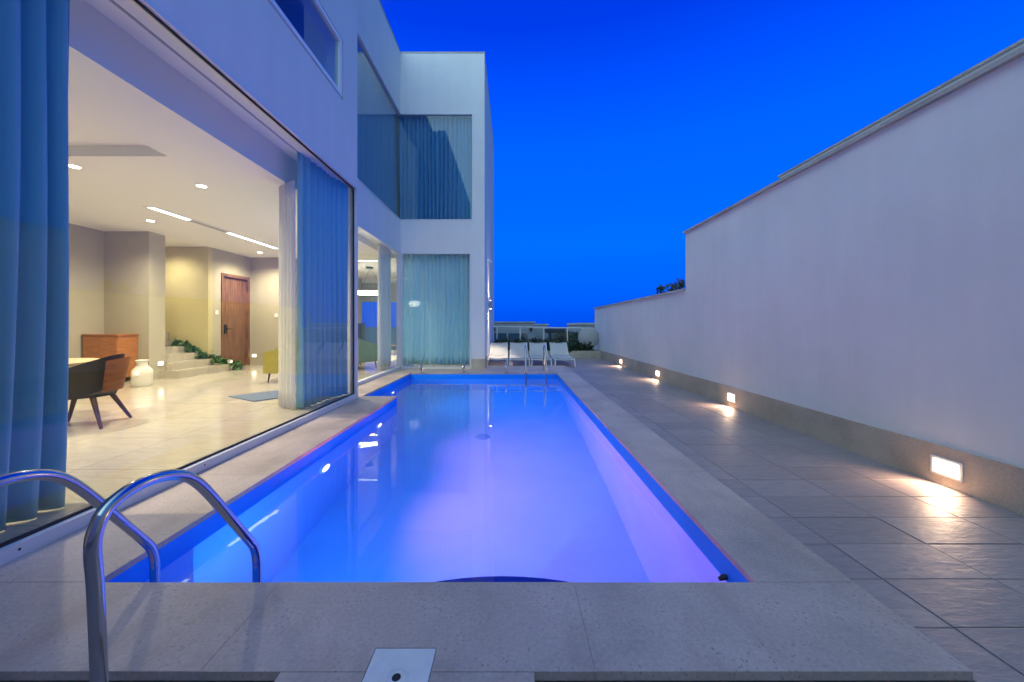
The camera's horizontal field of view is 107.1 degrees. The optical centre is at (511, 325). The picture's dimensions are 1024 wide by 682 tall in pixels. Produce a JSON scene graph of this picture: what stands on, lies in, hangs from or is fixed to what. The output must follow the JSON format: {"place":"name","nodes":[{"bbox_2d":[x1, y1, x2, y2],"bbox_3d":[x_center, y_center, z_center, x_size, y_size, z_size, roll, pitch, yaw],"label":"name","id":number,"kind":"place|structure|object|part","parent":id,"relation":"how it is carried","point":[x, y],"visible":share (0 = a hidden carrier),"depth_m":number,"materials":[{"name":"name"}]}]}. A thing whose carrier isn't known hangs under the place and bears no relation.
{"place":"outdoors","nodes":[
{"label":"outdoors","id":0,"kind":"place"},
{"bbox_2d":[229,390,295,401],"bbox_3d":[-4.215,1.212,6.560,0.935,0.013,0.824,0,0,32],"label":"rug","id":1,"kind":"object","parent":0,"point":[260,396],"depth_m":6.41,"materials":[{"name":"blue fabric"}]},
{"bbox_2d":[358,323,364,340],"bbox_3d":[-5.550,0.570,13.900,0.320,1.300,0.360,0,0,0],"label":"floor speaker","id":2,"kind":"object","parent":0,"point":[361,331],"visible":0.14,"depth_m":13.76,"materials":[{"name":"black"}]},
{"bbox_2d":[108,374,748,581],"bbox_3d":[-0.752,2.192,6.107,3.975,1.716,8.385,0,0,0],"label":"pool basin","id":3,"kind":"object","parent":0,"point":[176,548],"visible":0.07,"depth_m":3.10,"materials":[{"name":"blue tile"}]},
{"bbox_2d":[144,379,726,581],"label":"water","id":4,"kind":"structure","parent":3,"relation":"in","point":[480,480],"depth_m":3.01,"materials":[{"name":"blue liquid"}]},
{"bbox_2d":[718,574,727,580],"bbox_3d":[1.210,1.448,2.170,0.049,0.037,0.032,0,0,0],"label":"water inlet","id":5,"kind":"object","parent":3,"relation":"attached to","point":[722,577],"visible":1,"depth_m":2.16,"materials":[{"name":"black"}]},
{"bbox_2d":[365,327,566,349],"bbox_3d":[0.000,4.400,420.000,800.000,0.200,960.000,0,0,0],"label":"ground","id":6,"kind":"structure","parent":0,"point":[371,334],"depth_m":159.96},
{"bbox_2d":[545,329,564,339],"bbox_3d":[3.127,2.285,27.500,1.167,4.031,3.000,0,0,0],"label":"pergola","id":7,"kind":"object","parent":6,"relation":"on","point":[550,331],"visible":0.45,"depth_m":26.00,"materials":[{"name":"black"}]},
{"bbox_2d":[548,331,574,341],"bbox_3d":[3.057,2.306,21.115,2.830,3.993,3.099,0,0,0],"label":"bush","id":8,"kind":"object","parent":6,"relation":"on","point":[557,337],"visible":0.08,"depth_m":20.77,"materials":[{"name":"green plant"}]},
{"bbox_2d":[553,331,579,342],"bbox_3d":[3.388,2.275,19.956,3.203,4.056,2.630,0,0,0],"label":"bush","id":9,"kind":"object","parent":6,"relation":"on","point":[574,337],"visible":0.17,"depth_m":19.64,"materials":[{"name":"green plant"}]},
{"bbox_2d":[567,323,594,348],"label":"house","id":10,"kind":"structure","parent":6,"relation":"on","point":[580,325],"depth_m":22.35,"materials":[{"name":"paint"}]},
{"bbox_2d":[494,322,534,341],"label":"house","id":11,"kind":"structure","parent":0,"point":[511,333],"depth_m":24.00,"materials":[{"name":"paint"}]},
{"bbox_2d":[494,333,506,340],"bbox_3d":[-0.718,0.967,23.989,0.829,0.939,0.019,0,0,0],"label":"window","id":12,"kind":"structure","parent":11,"relation":"in","point":[504,335],"depth_m":23.98,"materials":[{"name":"blue"}]},
{"bbox_2d":[508,333,519,341],"bbox_3d":[0.193,0.967,23.989,0.773,0.939,0.019,0,0,0],"label":"window","id":13,"kind":"structure","parent":11,"relation":"in","point":[511,336],"depth_m":23.98,"materials":[{"name":"blue"}]},
{"bbox_2d":[522,333,527,340],"bbox_3d":[0.842,0.967,23.989,0.359,0.939,0.019,0,0,0],"label":"window","id":14,"kind":"structure","parent":11,"relation":"in","point":[524,335],"depth_m":23.98,"materials":[{"name":"blue"}]},
{"bbox_2d":[534,324,548,340],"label":"house","id":15,"kind":"structure","parent":0,"point":[538,332],"depth_m":30.00,"materials":[{"name":"stone"}]},
{"bbox_2d":[362,0,1023,326],"label":"sky","id":16,"kind":"structure","parent":0,"point":[620,127],"materials":[{"name":"blue"}]},
{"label":"deck base","id":17,"kind":"structure","parent":0,"visible":0},
{"bbox_2d":[0,0,493,565],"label":"villa","id":18,"kind":"object","parent":17,"relation":"on","point":[234,106],"visible":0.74,"depth_m":6.06,"materials":[{"name":"white paint"}]},
{"bbox_2d":[0,0,69,530],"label":"curtain","id":19,"kind":"object","parent":18,"relation":"hanging from","point":[34,230],"visible":0.97,"depth_m":2.40,"materials":[{"name":"blue fabric"}]},
{"bbox_2d":[68,164,83,168],"bbox_3d":[-5.780,-2.097,5.000,0.170,0.006,0.170,0,0,0],"label":"ceiling downlight","id":20,"kind":"object","parent":18,"relation":"attached to","point":[74,166],"visible":0.82,"depth_m":4.99,"materials":[{"name":"white plastic"}]},
{"bbox_2d":[69,358,99,366],"bbox_3d":[-6.020,0.840,4.750,1.200,0.760,1.200,0,0,0],"label":"dining table","id":21,"kind":"object","parent":18,"relation":"on","point":[75,361],"visible":0.09,"depth_m":4.95,"materials":[{"name":"brown wood"}]},
{"bbox_2d":[68,354,131,428],"bbox_3d":[-5.184,0.792,4.633,0.726,0.871,0.713,0,0,-20],"label":"dining chair","id":22,"kind":"object","parent":18,"relation":"on","point":[93,380],"visible":0.88,"depth_m":4.52,"materials":[{"name":"grey fabric"}]},
{"bbox_2d":[81,334,138,376],"bbox_3d":[-8.693,0.705,8.210,0.765,1.030,0.460,0,0,0],"label":"sideboard","id":23,"kind":"object","parent":18,"relation":"on","point":[100,345],"visible":0.33,"depth_m":7.98,"materials":[{"name":"orange wood"}]},
{"bbox_3d":[-8.875,0.670,7.992,0.350,0.840,0.016,0,0,0],"label":"door","id":24,"kind":"part","parent":23,"relation":"part of","materials":[{"name":"orange wood"}]},
{"bbox_3d":[-8.518,0.670,7.992,0.355,0.840,0.016,0,0,0],"label":"door","id":25,"kind":"part","parent":23,"relation":"part of","materials":[{"name":"orange wood"}]},
{"bbox_2d":[131,359,152,386],"bbox_3d":[-7.420,0.958,7.600,0.330,0.525,0.330,0,0,0],"label":"floor vase","id":26,"kind":"object","parent":18,"relation":"on","point":[141,373],"visible":1,"depth_m":7.51,"materials":[{"name":"beige ceramic"}]},
{"bbox_2d":[0,0,357,565],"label":"window","id":27,"kind":"structure","parent":18,"relation":"in","point":[15,547],"depth_m":3.69,"materials":[{"name":"white metal"}]},
{"bbox_2d":[194,184,208,187],"bbox_3d":[-4.670,-2.097,5.700,0.170,0.006,0.170,0,0,0],"label":"ceiling downlight","id":28,"kind":"object","parent":18,"relation":"attached to","point":[201,186],"visible":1,"depth_m":5.69,"materials":[{"name":"white plastic"}]},
{"bbox_2d":[171,336,245,369],"bbox_3d":[-8.179,0.770,10.085,1.783,0.986,0.618,0,0,-20],"label":"trailing plant","id":29,"kind":"object","parent":18,"relation":"on","point":[190,348],"visible":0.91,"depth_m":10.03,"materials":[{"name":"green plant"}]},
{"bbox_2d":[142,206,278,248],"bbox_3d":[-6.400,-2.093,8.500,0.180,0.012,3.700,0,0,0],"label":"ceiling light slot","id":30,"kind":"object","parent":18,"relation":"attached to","point":[198,223],"visible":0.96,"depth_m":7.85,"materials":[{"name":"white plastic"}]},
{"bbox_2d":[221,273,249,364],"bbox_3d":[-8.129,-0.125,11.115,0.122,2.690,1.130,0,0,0],"label":"door","id":31,"kind":"structure","parent":18,"relation":"in","point":[235,289],"depth_m":11.17,"materials":[{"name":"brown wood"}]},
{"bbox_2d":[263,343,296,382],"bbox_3d":[-4.850,0.661,8.458,0.880,1.122,0.860,0,0,-6],"label":"armchair","id":32,"kind":"object","parent":18,"relation":"on","point":[270,361],"visible":0.21,"depth_m":8.00,"materials":[{"name":"yellow fabric"}]},
{"bbox_2d":[278,180,294,409],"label":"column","id":33,"kind":"structure","parent":18,"relation":"hanging from","point":[286,381],"depth_m":5.50,"materials":[{"name":"white fabric"}]},
{"bbox_2d":[268,0,341,96],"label":"window","id":34,"kind":"structure","parent":18,"relation":"in","point":[337,85],"depth_m":5.68,"materials":[{"name":"white"}]},
{"bbox_2d":[296,151,347,408],"bbox_3d":[-3.016,-0.655,6.099,0.136,3.730,1.292,0,0,6],"label":"curtain","id":35,"kind":"object","parent":18,"relation":"hanging from","point":[322,278],"visible":0.97,"depth_m":5.95,"materials":[{"name":"blue fabric"}]},
{"bbox_2d":[358,339,376,367],"bbox_3d":[-4.360,0.661,10.681,0.860,1.122,0.880,0,0,30],"label":"armchair","id":36,"kind":"object","parent":18,"relation":"on","point":[367,351],"visible":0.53,"depth_m":10.44,"materials":[{"name":"green fabric"}]},
{"bbox_2d":[358,267,377,294],"bbox_3d":[-5.100,-1.611,13.600,1.310,0.968,1.310,0,0,0],"label":"ring pendant","id":37,"kind":"object","parent":18,"relation":"hanging from","point":[364,292],"visible":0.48,"depth_m":13.49,"materials":[{"name":"white"}]},
{"bbox_2d":[358,260,377,261],"bbox_3d":[-4.750,-2.093,12.300,1.100,0.012,0.200,0,0,0],"label":"ceiling light slot","id":38,"kind":"object","parent":18,"relation":"attached to","point":[367,260],"visible":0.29,"depth_m":12.29,"materials":[{"name":"white plastic"}]},
{"bbox_2d":[357,46,395,213],"bbox_3d":[-3.525,-4.755,9.253,0.180,3.690,4.307,0,0,0],"label":"curtain","id":39,"kind":"object","parent":18,"relation":"hanging from","point":[376,145],"visible":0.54,"depth_m":9.68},
{"bbox_2d":[357,31,400,219],"bbox_3d":[-3.355,-4.725,9.139,0.110,3.188,4.278,0,0,0],"label":"window","id":40,"kind":"structure","parent":18,"relation":"in","point":[359,39],"depth_m":9.37,"materials":[{"name":"white metal"}]},
{"bbox_2d":[362,283,396,301],"bbox_3d":[-5.700,-1.475,17.045,2.500,0.850,0.010,0,0,0],"label":"roller blind","id":41,"kind":"object","parent":18,"relation":"attached to","point":[370,287],"depth_m":17.04,"materials":[{"name":"grey fabric"}]},
{"bbox_2d":[358,223,400,385],"bbox_3d":[-3.355,-0.450,9.139,0.110,3.498,4.278,0,0,0],"label":"window","id":42,"kind":"structure","parent":18,"relation":"in","point":[360,227],"depth_m":11.23,"materials":[{"name":"white metal"}]},
{"bbox_2d":[377,243,390,369],"bbox_3d":[-3.561,-0.520,10.643,0.089,3.460,1.028,0,0,0],"label":"curtain","id":43,"kind":"object","parent":18,"relation":"hanging from","point":[384,317],"visible":0.93,"depth_m":10.50,"materials":[{"name":"white fabric"}]},
{"bbox_2d":[374,355,396,361],"bbox_3d":[-4.850,1.212,13.900,1.500,0.013,2.600,0,0,0],"label":"rug","id":44,"kind":"object","parent":18,"relation":"on","point":[393,357],"depth_m":14.18,"materials":[{"name":"white carpet"}]},
{"bbox_2d":[398,116,471,218],"bbox_3d":[-2.239,-4.755,11.491,2.396,3.690,0.193,0,0,0],"label":"curtain","id":45,"kind":"object","parent":18,"relation":"hanging from","point":[435,166],"visible":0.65,"depth_m":11.46,"materials":[{"name":"blue fabric"}]},
{"bbox_2d":[401,252,470,368],"bbox_3d":[-2.244,-0.445,11.319,2.107,3.488,0.102,0,0,0],"label":"window","id":46,"kind":"structure","parent":18,"relation":"in","point":[402,367],"depth_m":11.27,"materials":[{"name":"white metal"}]},
{"bbox_2d":[399,113,472,219],"bbox_3d":[-2.247,-4.725,11.319,2.212,3.188,0.102,0,0,0],"label":"window","id":47,"kind":"structure","parent":18,"relation":"in","point":[402,114],"depth_m":11.27,"materials":[{"name":"white metal"}]},
{"bbox_2d":[403,254,469,364],"bbox_3d":[-2.221,-0.520,11.594,2.393,3.460,0.163,0,0,0],"label":"curtain","id":48,"kind":"object","parent":18,"relation":"hanging from","point":[436,309],"visible":0.81,"depth_m":11.57,"materials":[{"name":"fabric"}]},
{"bbox_2d":[0,393,967,681],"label":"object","id":49,"kind":"object","parent":17,"relation":"on","point":[536,681],"visible":0.11,"depth_m":1.43,"materials":[{"name":"grey tile"}]},
{"bbox_2d":[362,649,435,681],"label":"skimmer lid","id":50,"kind":"object","parent":49,"relation":"on","point":[400,665],"visible":1,"depth_m":1.44,"materials":[{"name":"white plastic"}]},
{"bbox_2d":[0,366,972,681],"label":"pool coping","id":51,"kind":"object","parent":49,"relation":"on","point":[792,608],"visible":0.95,"depth_m":1.69,"materials":[{"name":"stone"}]},
{"bbox_2d":[0,469,261,681],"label":"pool ladder","id":52,"kind":"object","parent":51,"relation":"attached to","point":[103,514],"visible":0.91,"depth_m":1.43,"materials":[{"name":"silver metal"}]},
{"bbox_2d":[419,363,422,372],"bbox_3d":[-2.480,1.167,10.361,0.120,0.267,0.279,0,0,0],"label":"water spout","id":53,"kind":"object","parent":51,"relation":"on","point":[421,367],"visible":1,"depth_m":10.39,"materials":[{"name":"silver metal"}]},
{"bbox_2d":[524,345,546,379],"bbox_3d":[0.668,1.455,10.591,0.642,1.790,0.839,0,0,0],"label":"pool ladder","id":54,"kind":"object","parent":51,"relation":"attached to","point":[544,361],"visible":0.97,"depth_m":10.47,"materials":[{"name":"silver metal"}]},
{"bbox_2d":[493,326,582,340],"bbox_3d":[1.300,0.716,16.350,4.201,1.369,0.048,0,0,0],"label":"balustrade","id":55,"kind":"object","parent":17,"relation":"on","point":[536,327],"visible":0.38,"depth_m":16.33,"materials":[{"name":"white metal"}]},
{"bbox_2d":[498,350,600,358],"bbox_3d":[1.420,1.198,15.780,4.420,0.315,0.840,0,0,0],"label":"planter","id":56,"kind":"object","parent":17,"relation":"on","point":[595,354],"visible":0.36,"depth_m":15.36,"materials":[{"name":"stone"}]},
{"bbox_2d":[492,335,511,350],"bbox_3d":[-0.317,0.798,15.881,1.113,0.765,1.040,0,0,0],"label":"shrub","id":57,"kind":"object","parent":56,"relation":"in","point":[504,340],"visible":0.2,"depth_m":15.79,"materials":[{"name":"green plant"}]},
{"bbox_2d":[512,335,528,350],"bbox_3d":[0.355,0.790,15.893,1.157,0.787,0.987,0,0,0],"label":"shrub","id":58,"kind":"object","parent":56,"relation":"in","point":[518,340],"visible":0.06,"depth_m":15.81,"materials":[{"name":"green plant"}]},
{"bbox_2d":[523,336,549,350],"bbox_3d":[0.963,0.811,15.674,1.197,0.733,1.224,0,0,38],"label":"shrub","id":59,"kind":"object","parent":56,"relation":"in","point":[535,340],"visible":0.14,"depth_m":15.65,"materials":[{"name":"green plant"}]},
{"bbox_2d":[542,337,567,350],"bbox_3d":[1.783,0.818,15.758,1.235,0.714,0.904,0,0,0],"label":"shrub","id":60,"kind":"object","parent":56,"relation":"in","point":[555,341],"visible":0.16,"depth_m":15.62,"materials":[{"name":"green plant"}]},
{"bbox_2d":[563,338,579,352],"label":"shrub","id":61,"kind":"object","parent":56,"relation":"in","point":[570,347],"visible":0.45,"depth_m":15.54,"materials":[{"name":"green plant"}]},
{"bbox_2d":[569,340,594,351],"bbox_3d":[2.889,0.821,15.818,1.131,0.714,1.180,0,0,0],"label":"shrub","id":62,"kind":"object","parent":56,"relation":"in","point":[582,347],"visible":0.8,"depth_m":15.56,"materials":[{"name":"green plant"}]},
{"bbox_2d":[578,327,598,347],"bbox_3d":[3.234,0.576,15.763,0.633,1.009,0.693,0,0,-40],"label":"satellite dish","id":63,"kind":"object","parent":56,"relation":"on","point":[588,334],"visible":0.94,"depth_m":15.71,"materials":[{"name":"grey metal"}]},
{"bbox_2d":[488,359,1023,681],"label":"deck tiles","id":64,"kind":"object","parent":17,"relation":"on","point":[936,563],"visible":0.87,"depth_m":2.66,"materials":[{"name":"tile"}]},
{"bbox_2d":[487,342,507,365],"bbox_3d":[-0.455,0.993,13.222,0.694,0.720,1.916,0,0,0],"label":"sun lounger","id":65,"kind":"object","parent":64,"relation":"on","point":[498,348],"visible":0.97,"depth_m":13.78,"materials":[{"name":"white fabric"}]},
{"bbox_2d":[509,342,529,365],"bbox_3d":[0.270,0.993,13.222,0.694,0.720,1.916,0,0,0],"label":"sun lounger","id":66,"kind":"object","parent":64,"relation":"on","point":[516,349],"visible":0.93,"depth_m":13.79,"materials":[{"name":"white"}]},
{"bbox_2d":[529,342,551,365],"bbox_3d":[0.985,0.993,13.222,0.694,0.720,1.916,0,0,0],"label":"sun lounger","id":67,"kind":"object","parent":64,"relation":"on","point":[536,349],"visible":0.91,"depth_m":13.81,"materials":[{"name":"white fabric"}]},
{"bbox_2d":[549,342,575,366],"bbox_3d":[1.740,0.993,13.172,0.694,0.720,1.916,0,0,0],"label":"sun lounger","id":68,"kind":"object","parent":64,"relation":"on","point":[561,348],"visible":0.96,"depth_m":13.74,"materials":[{"name":"white"}]},
{"bbox_2d":[594,46,1023,515],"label":"garden wall","id":69,"kind":"structure","parent":17,"relation":"on","point":[862,294],"depth_m":3.69,"materials":[{"name":"paint"}]},
{"bbox_2d":[656,284,668,293],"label":"wall sprig","id":70,"kind":"object","parent":69,"relation":"attached to","point":[661,288],"depth_m":10.28,"materials":[{"name":"green plant"}]},
{"bbox_2d":[666,281,679,290],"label":"wall sprig","id":71,"kind":"object","parent":69,"relation":"attached to","point":[672,286],"depth_m":9.54,"materials":[{"name":"green plant"}]},
{"bbox_2d":[674,277,685,289],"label":"wall sprig","id":72,"kind":"object","parent":69,"relation":"attached to","point":[681,284],"depth_m":9.09,"materials":[{"name":"green plant"}]},
{"bbox_2d":[727,392,735,403],"bbox_3d":[3.610,1.185,6.210,0.020,0.150,0.230,0,0,0],"label":"skirting lamp","id":73,"kind":"object","parent":69,"relation":"attached to","point":[731,397],"visible":1,"depth_m":6.18,"materials":[{"name":"white glass"}]},
{"bbox_2d":[778,38,1023,177],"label":"neighbour parapet","id":74,"kind":"structure","parent":69,"relation":"on","point":[979,66],"depth_m":3.60,"materials":[{"name":"paint"}]},
{"bbox_2d":[931,454,963,482],"bbox_3d":[3.610,1.185,3.140,0.020,0.150,0.230,0,0,0],"label":"skirting lamp","id":75,"kind":"object","parent":69,"relation":"attached to","point":[948,468],"visible":1,"depth_m":3.12,"materials":[{"name":"white glass"}]}
]}

